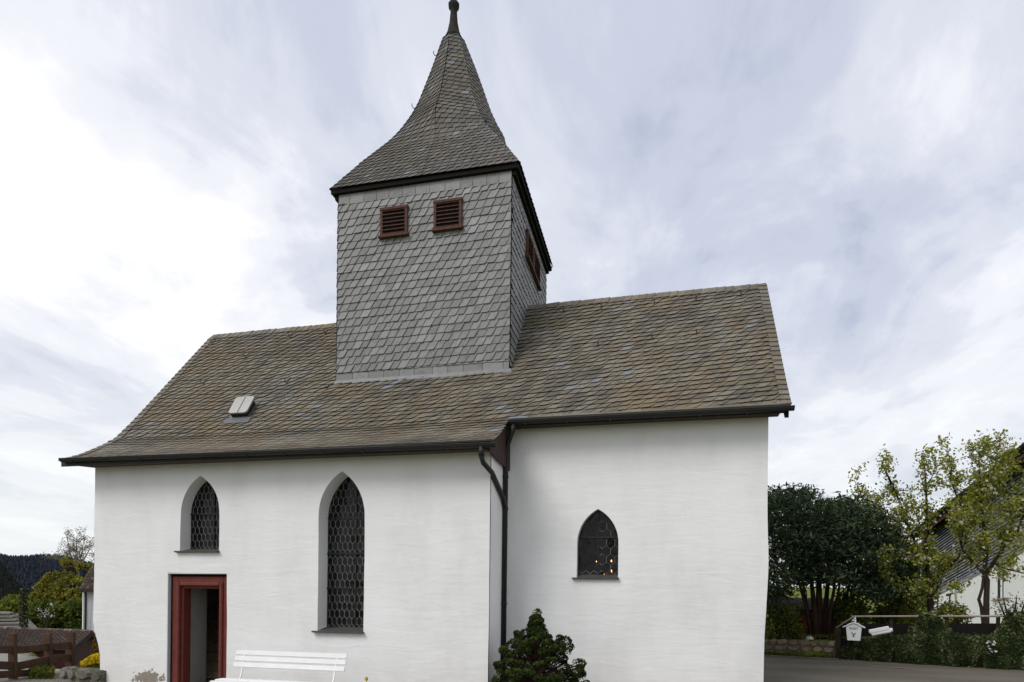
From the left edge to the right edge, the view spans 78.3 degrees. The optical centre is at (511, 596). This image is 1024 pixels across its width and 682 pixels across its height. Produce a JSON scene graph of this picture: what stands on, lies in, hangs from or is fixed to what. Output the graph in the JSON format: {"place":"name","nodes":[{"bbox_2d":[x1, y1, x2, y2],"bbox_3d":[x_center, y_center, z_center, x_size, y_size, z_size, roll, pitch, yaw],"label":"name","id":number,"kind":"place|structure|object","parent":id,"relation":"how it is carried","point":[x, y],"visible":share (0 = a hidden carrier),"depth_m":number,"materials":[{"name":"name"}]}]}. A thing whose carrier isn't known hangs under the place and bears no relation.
{"place":"outdoors","nodes":[
{"label":"outdoors","id":0,"kind":"place"},
{"bbox_2d":[0,652,59,670],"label":"yard","id":1,"kind":"structure","parent":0,"point":[4,657],"depth_m":17.78,"materials":[{"name":"grey concrete"}]},
{"bbox_2d":[0,626,97,668],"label":"tiled shed","id":2,"kind":"structure","parent":1,"relation":"on","point":[26,636],"depth_m":20.46,"materials":[{"name":"brown tile"}]},
{"bbox_2d":[0,671,214,681],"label":"driveway","id":3,"kind":"structure","parent":0,"point":[57,678],"depth_m":13.33,"materials":[{"name":"grey asphalt"}]},
{"bbox_2d":[0,632,75,678],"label":"plank fence","id":4,"kind":"object","parent":3,"relation":"on","point":[13,666],"visible":0.79,"depth_m":13.86,"materials":[{"name":"brown wood"}]},
{"bbox_2d":[28,664,55,678],"bbox_3d":[-10.377,1.655,13.862,0.513,0.346,1.515,1,0,-37],"label":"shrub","id":5,"kind":"object","parent":3,"relation":"on","point":[41,671],"visible":0.94,"depth_m":13.52,"materials":[{"name":"green plant"}]},
{"bbox_2d":[59,666,106,681],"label":"stone edging","id":6,"kind":"object","parent":3,"relation":"on","point":[77,674],"visible":0.89,"depth_m":12.96,"materials":[{"name":"grey stone"}]},
{"bbox_2d":[76,653,99,667],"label":"yellow flowers","id":7,"kind":"object","parent":6,"relation":"on","point":[92,660],"visible":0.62,"depth_m":13.28,"materials":[{"name":"yellow plant"}]},
{"bbox_2d":[210,650,347,681],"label":"bench","id":8,"kind":"object","parent":3,"relation":"on","point":[244,658],"visible":1,"depth_m":10.65,"materials":[{"name":"white paint"}]},
{"bbox_2d":[22,587,944,671],"bbox_3d":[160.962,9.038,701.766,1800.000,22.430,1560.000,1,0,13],"label":"ground","id":9,"kind":"structure","parent":0,"point":[809,651],"depth_m":29.72,"materials":[{"name":"green plant"}]},
{"bbox_2d":[0,593,21,612],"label":"spring tree","id":10,"kind":"object","parent":9,"relation":"on","point":[11,604],"visible":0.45,"depth_m":61.16,"materials":[{"name":"green plant"}]},
{"bbox_2d":[0,611,36,627],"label":"old barn","id":11,"kind":"structure","parent":9,"relation":"on","point":[9,619],"depth_m":36.71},
{"bbox_2d":[18,588,28,627],"bbox_3d":[-23.312,2.217,30.004,0.454,5.263,0.404,1,0,-7],"label":"ivy pole","id":12,"kind":"object","parent":9,"relation":"on","point":[24,606],"visible":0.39,"depth_m":29.94,"materials":[{"name":"green plant"}]},
{"bbox_2d":[37,603,54,627],"bbox_3d":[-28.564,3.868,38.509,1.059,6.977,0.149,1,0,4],"label":"blossom bush","id":13,"kind":"object","parent":9,"relation":"on","point":[46,622],"visible":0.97,"depth_m":38.48,"materials":[{"name":"white plant"}]},
{"bbox_2d":[18,596,81,628],"bbox_3d":[-29.127,4.599,40.040,4.256,9.299,2.177,1,0,1],"label":"bush","id":14,"kind":"object","parent":9,"relation":"on","point":[68,615],"visible":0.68,"depth_m":39.64,"materials":[{"name":"green plant"}]},
{"bbox_2d":[20,556,92,607],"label":"spring tree","id":15,"kind":"object","parent":9,"relation":"on","point":[57,590],"visible":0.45,"depth_m":45.80,"materials":[{"name":"green plant"}]},
{"bbox_2d":[40,525,93,587],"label":"bare birch","id":16,"kind":"object","parent":9,"relation":"on","point":[72,549],"visible":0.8,"depth_m":49.63,"materials":[{"name":"grey plant"}]},
{"bbox_2d":[79,563,94,632],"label":"neighbour house","id":17,"kind":"structure","parent":9,"relation":"on","point":[86,588],"depth_m":33.00,"materials":[{"name":"white paint"}]},
{"bbox_2d":[89,633,99,667],"bbox_3d":[-9.980,1.596,15.204,0.498,2.028,0.498,1,0,13],"label":"narrow conifer","id":18,"kind":"object","parent":9,"relation":"on","point":[95,646],"visible":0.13,"depth_m":15.08,"materials":[{"name":"green plant"}]},
{"bbox_2d":[58,0,794,681],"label":"church","id":19,"kind":"structure","parent":9,"relation":"on","point":[450,444],"depth_m":12.14,"materials":[{"name":"paint"}]},
{"bbox_2d":[174,481,219,552],"bbox_3d":[-6.153,-1.631,12.514,0.990,1.528,0.396,1,0,13],"label":"window","id":20,"kind":"structure","parent":19,"relation":"in","point":[204,534],"depth_m":12.70,"materials":[{"name":"black glass"}]},
{"bbox_2d":[311,476,364,633],"bbox_3d":[-3.178,-0.834,11.860,1.040,3.028,0.456,1,0,13],"label":"window","id":21,"kind":"structure","parent":19,"relation":"in","point":[346,530],"depth_m":12.07,"materials":[{"name":"black glass"}]},
{"bbox_2d":[378,204,408,239],"bbox_3d":[-2.527,-8.028,13.496,0.685,0.653,0.150,1,0,13],"label":"louvre window","id":22,"kind":"structure","parent":19,"relation":"in","point":[393,219],"depth_m":13.46,"materials":[{"name":"red paint"}]},
{"bbox_2d":[431,197,463,232],"bbox_3d":[-1.346,-8.014,13.225,0.680,0.653,0.150,1,0,13],"label":"louvre window","id":23,"kind":"structure","parent":19,"relation":"in","point":[447,216],"depth_m":13.19,"materials":[{"name":"red paint"}]},
{"bbox_2d":[525,229,534,273],"bbox_3d":[0.397,-7.995,14.566,0.150,0.653,0.750,1,0,13],"label":"louvre window","id":24,"kind":"structure","parent":19,"relation":"in","point":[529,249],"depth_m":14.46,"materials":[{"name":"red paint"}]},
{"bbox_2d":[532,248,541,290],"bbox_3d":[0.584,-7.994,15.384,0.150,0.653,0.830,1,0,13],"label":"louvre window","id":25,"kind":"structure","parent":19,"relation":"in","point":[536,276],"depth_m":15.32,"materials":[{"name":"red paint"}]},
{"bbox_2d":[572,510,618,578],"bbox_3d":[1.593,-0.993,11.882,0.875,1.338,0.261,1,0,13],"label":"window","id":26,"kind":"structure","parent":19,"relation":"in","point":[598,548],"depth_m":11.98,"materials":[{"name":"black glass"}]},
{"bbox_2d":[491,608,589,681],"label":"dwarf cypress","id":27,"kind":"object","parent":9,"relation":"on","point":[534,665],"visible":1,"depth_m":10.57,"materials":[{"name":"green plant"}]},
{"bbox_2d":[779,628,787,639],"bbox_3d":[8.082,1.130,18.702,0.250,0.360,0.250,1,0,13],"label":"wooden post","id":28,"kind":"object","parent":9,"relation":"on","point":[785,632],"visible":0.8,"depth_m":18.60,"materials":[{"name":"brown wood"}]},
{"bbox_2d":[765,599,803,638],"bbox_3d":[8.066,0.756,18.950,1.490,1.397,1.172,1,0,13],"label":"garden shrub","id":29,"kind":"object","parent":9,"relation":"on","point":[781,620],"visible":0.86,"depth_m":18.69,"materials":[{"name":"green plant"}]},
{"bbox_2d":[764,638,834,654],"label":"stone wall","id":30,"kind":"structure","parent":9,"relation":"on","point":[785,645],"depth_m":18.01,"materials":[{"name":"grey stone"}]},
{"bbox_2d":[767,598,840,631],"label":"garden shed","id":31,"kind":"structure","parent":9,"relation":"on","point":[803,620],"depth_m":20.70,"materials":[{"name":"brown wood"}]},
{"bbox_2d":[765,630,846,638],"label":"lawn","id":32,"kind":"structure","parent":9,"relation":"on","point":[803,635],"depth_m":18.67,"materials":[{"name":"green plant"}]},
{"bbox_2d":[769,655,844,659],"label":"verge","id":33,"kind":"structure","parent":9,"relation":"on","point":[805,657],"depth_m":17.50,"materials":[{"name":"green plant"}]},
{"bbox_2d":[764,651,835,657],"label":"weeds","id":34,"kind":"object","parent":33,"relation":"on","point":[783,653],"visible":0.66,"depth_m":17.84,"materials":[{"name":"green plant"}]},
{"bbox_2d":[765,481,931,638],"bbox_3d":[9.577,-1.141,19.268,7.157,5.076,5.434,1,0,-9],"label":"yew tree","id":35,"kind":"object","parent":9,"relation":"on","point":[829,543],"visible":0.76,"depth_m":17.71,"materials":[{"name":"green plant"}]},
{"bbox_2d":[832,589,871,626],"bbox_3d":[10.248,0.502,18.933,1.122,1.491,1.009,1,0,13],"label":"garden shrub","id":36,"kind":"object","parent":9,"relation":"on","point":[848,606],"visible":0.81,"depth_m":18.82,"materials":[{"name":"green plant"}]},
{"bbox_2d":[861,593,917,623],"bbox_3d":[11.611,0.573,19.555,1.524,1.579,1.275,1,0,13],"label":"garden shrub","id":37,"kind":"object","parent":9,"relation":"on","point":[895,606],"visible":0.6,"depth_m":19.41,"materials":[{"name":"green plant"}]},
{"bbox_2d":[880,566,941,623],"bbox_3d":[13.527,0.026,21.445,1.878,2.626,1.636,1,0,37],"label":"garden shrub","id":38,"kind":"object","parent":9,"relation":"on","point":[919,604],"visible":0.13,"depth_m":21.21,"materials":[{"name":"green plant"}]},
{"bbox_2d":[835,615,1003,657],"bbox_3d":[10.904,1.138,16.225,4.555,1.439,0.175,1,0,33],"label":"roadside fence","id":39,"kind":"object","parent":9,"relation":"on","point":[969,628],"visible":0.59,"depth_m":16.60,"materials":[{"name":"brown wood"}]},
{"bbox_2d":[843,622,864,640],"bbox_3d":[9.132,0.926,16.794,0.520,0.490,0.175,1,0,33],"label":"letterbox","id":40,"kind":"object","parent":39,"relation":"attached to","point":[853,631],"visible":1,"depth_m":16.74,"materials":[{"name":"white metal"}]},
{"bbox_2d":[869,626,892,635],"bbox_3d":[9.646,0.908,16.446,0.554,0.289,0.140,1,0,33],"label":"newspaper holder","id":41,"kind":"object","parent":39,"relation":"attached to","point":[879,631],"visible":1,"depth_m":16.40,"materials":[{"name":"white plastic"}]},
{"bbox_2d":[839,609,1023,669],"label":"ivy hedge","id":42,"kind":"object","parent":39,"relation":"attached to","point":[928,638],"visible":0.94,"depth_m":15.81,"materials":[{"name":"green plant"}]},
{"bbox_2d":[986,640,997,651],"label":"white flowers","id":43,"kind":"object","parent":42,"relation":"attached to","point":[987,642],"visible":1,"depth_m":15.16,"materials":[{"name":"white plant"}]},
{"bbox_2d":[846,432,996,611],"bbox_3d":[11.925,-1.808,18.088,4.224,6.236,2.146,1,0,-9],"label":"blossom tree","id":44,"kind":"object","parent":9,"relation":"on","point":[945,564],"visible":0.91,"depth_m":18.09,"materials":[{"name":"green plant"}]},
{"bbox_2d":[929,598,974,622],"bbox_3d":[11.822,0.560,16.829,0.990,1.046,0.913,1,0,4],"label":"garden shrub","id":45,"kind":"object","parent":9,"relation":"on","point":[952,608],"visible":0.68,"depth_m":16.66,"materials":[{"name":"green plant"}]},
{"bbox_2d":[905,444,1023,622],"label":"white house","id":46,"kind":"structure","parent":9,"relation":"on","point":[944,538],"depth_m":28.37,"materials":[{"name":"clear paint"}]},
{"bbox_2d":[991,564,1008,600],"bbox_3d":[20.788,-0.606,26.649,0.259,1.631,1.224,1,0,9],"label":"window","id":47,"kind":"structure","parent":46,"relation":"in","point":[1000,589],"depth_m":26.84,"materials":[{"name":"white glass"}]},
{"bbox_2d":[939,428,1023,622],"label":"blossom tree","id":48,"kind":"object","parent":9,"relation":"on","point":[1012,511],"visible":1,"depth_m":17.10,"materials":[{"name":"green plant"}]},
{"bbox_2d":[988,591,1023,618],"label":"garden shrub","id":49,"kind":"object","parent":9,"relation":"on","point":[1005,608],"visible":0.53,"depth_m":16.01,"materials":[{"name":"green plant"}]},
{"bbox_2d":[0,0,1023,587],"label":"sky","id":50,"kind":"structure","parent":0,"point":[168,168],"materials":[{"name":"white"}]},
{"bbox_2d":[488,655,1023,681],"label":"road","id":51,"kind":"structure","parent":0,"point":[787,669],"depth_m":14.21,"materials":[{"name":"grey asphalt"}]},
{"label":"hill","id":52,"kind":"structure","parent":0,"visible":0},
{"bbox_2d":[0,553,93,602],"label":"forest","id":53,"kind":"object","parent":52,"relation":"on","point":[30,570],"visible":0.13,"depth_m":525.74,"materials":[{"name":"plant"}]},
{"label":"hillside","id":54,"kind":"structure","parent":0,"visible":0},
{"bbox_2d":[0,561,20,600],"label":"forest","id":55,"kind":"object","parent":54,"relation":"on","point":[9,584],"visible":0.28,"depth_m":277.85,"materials":[{"name":"green plant"}]}
]}

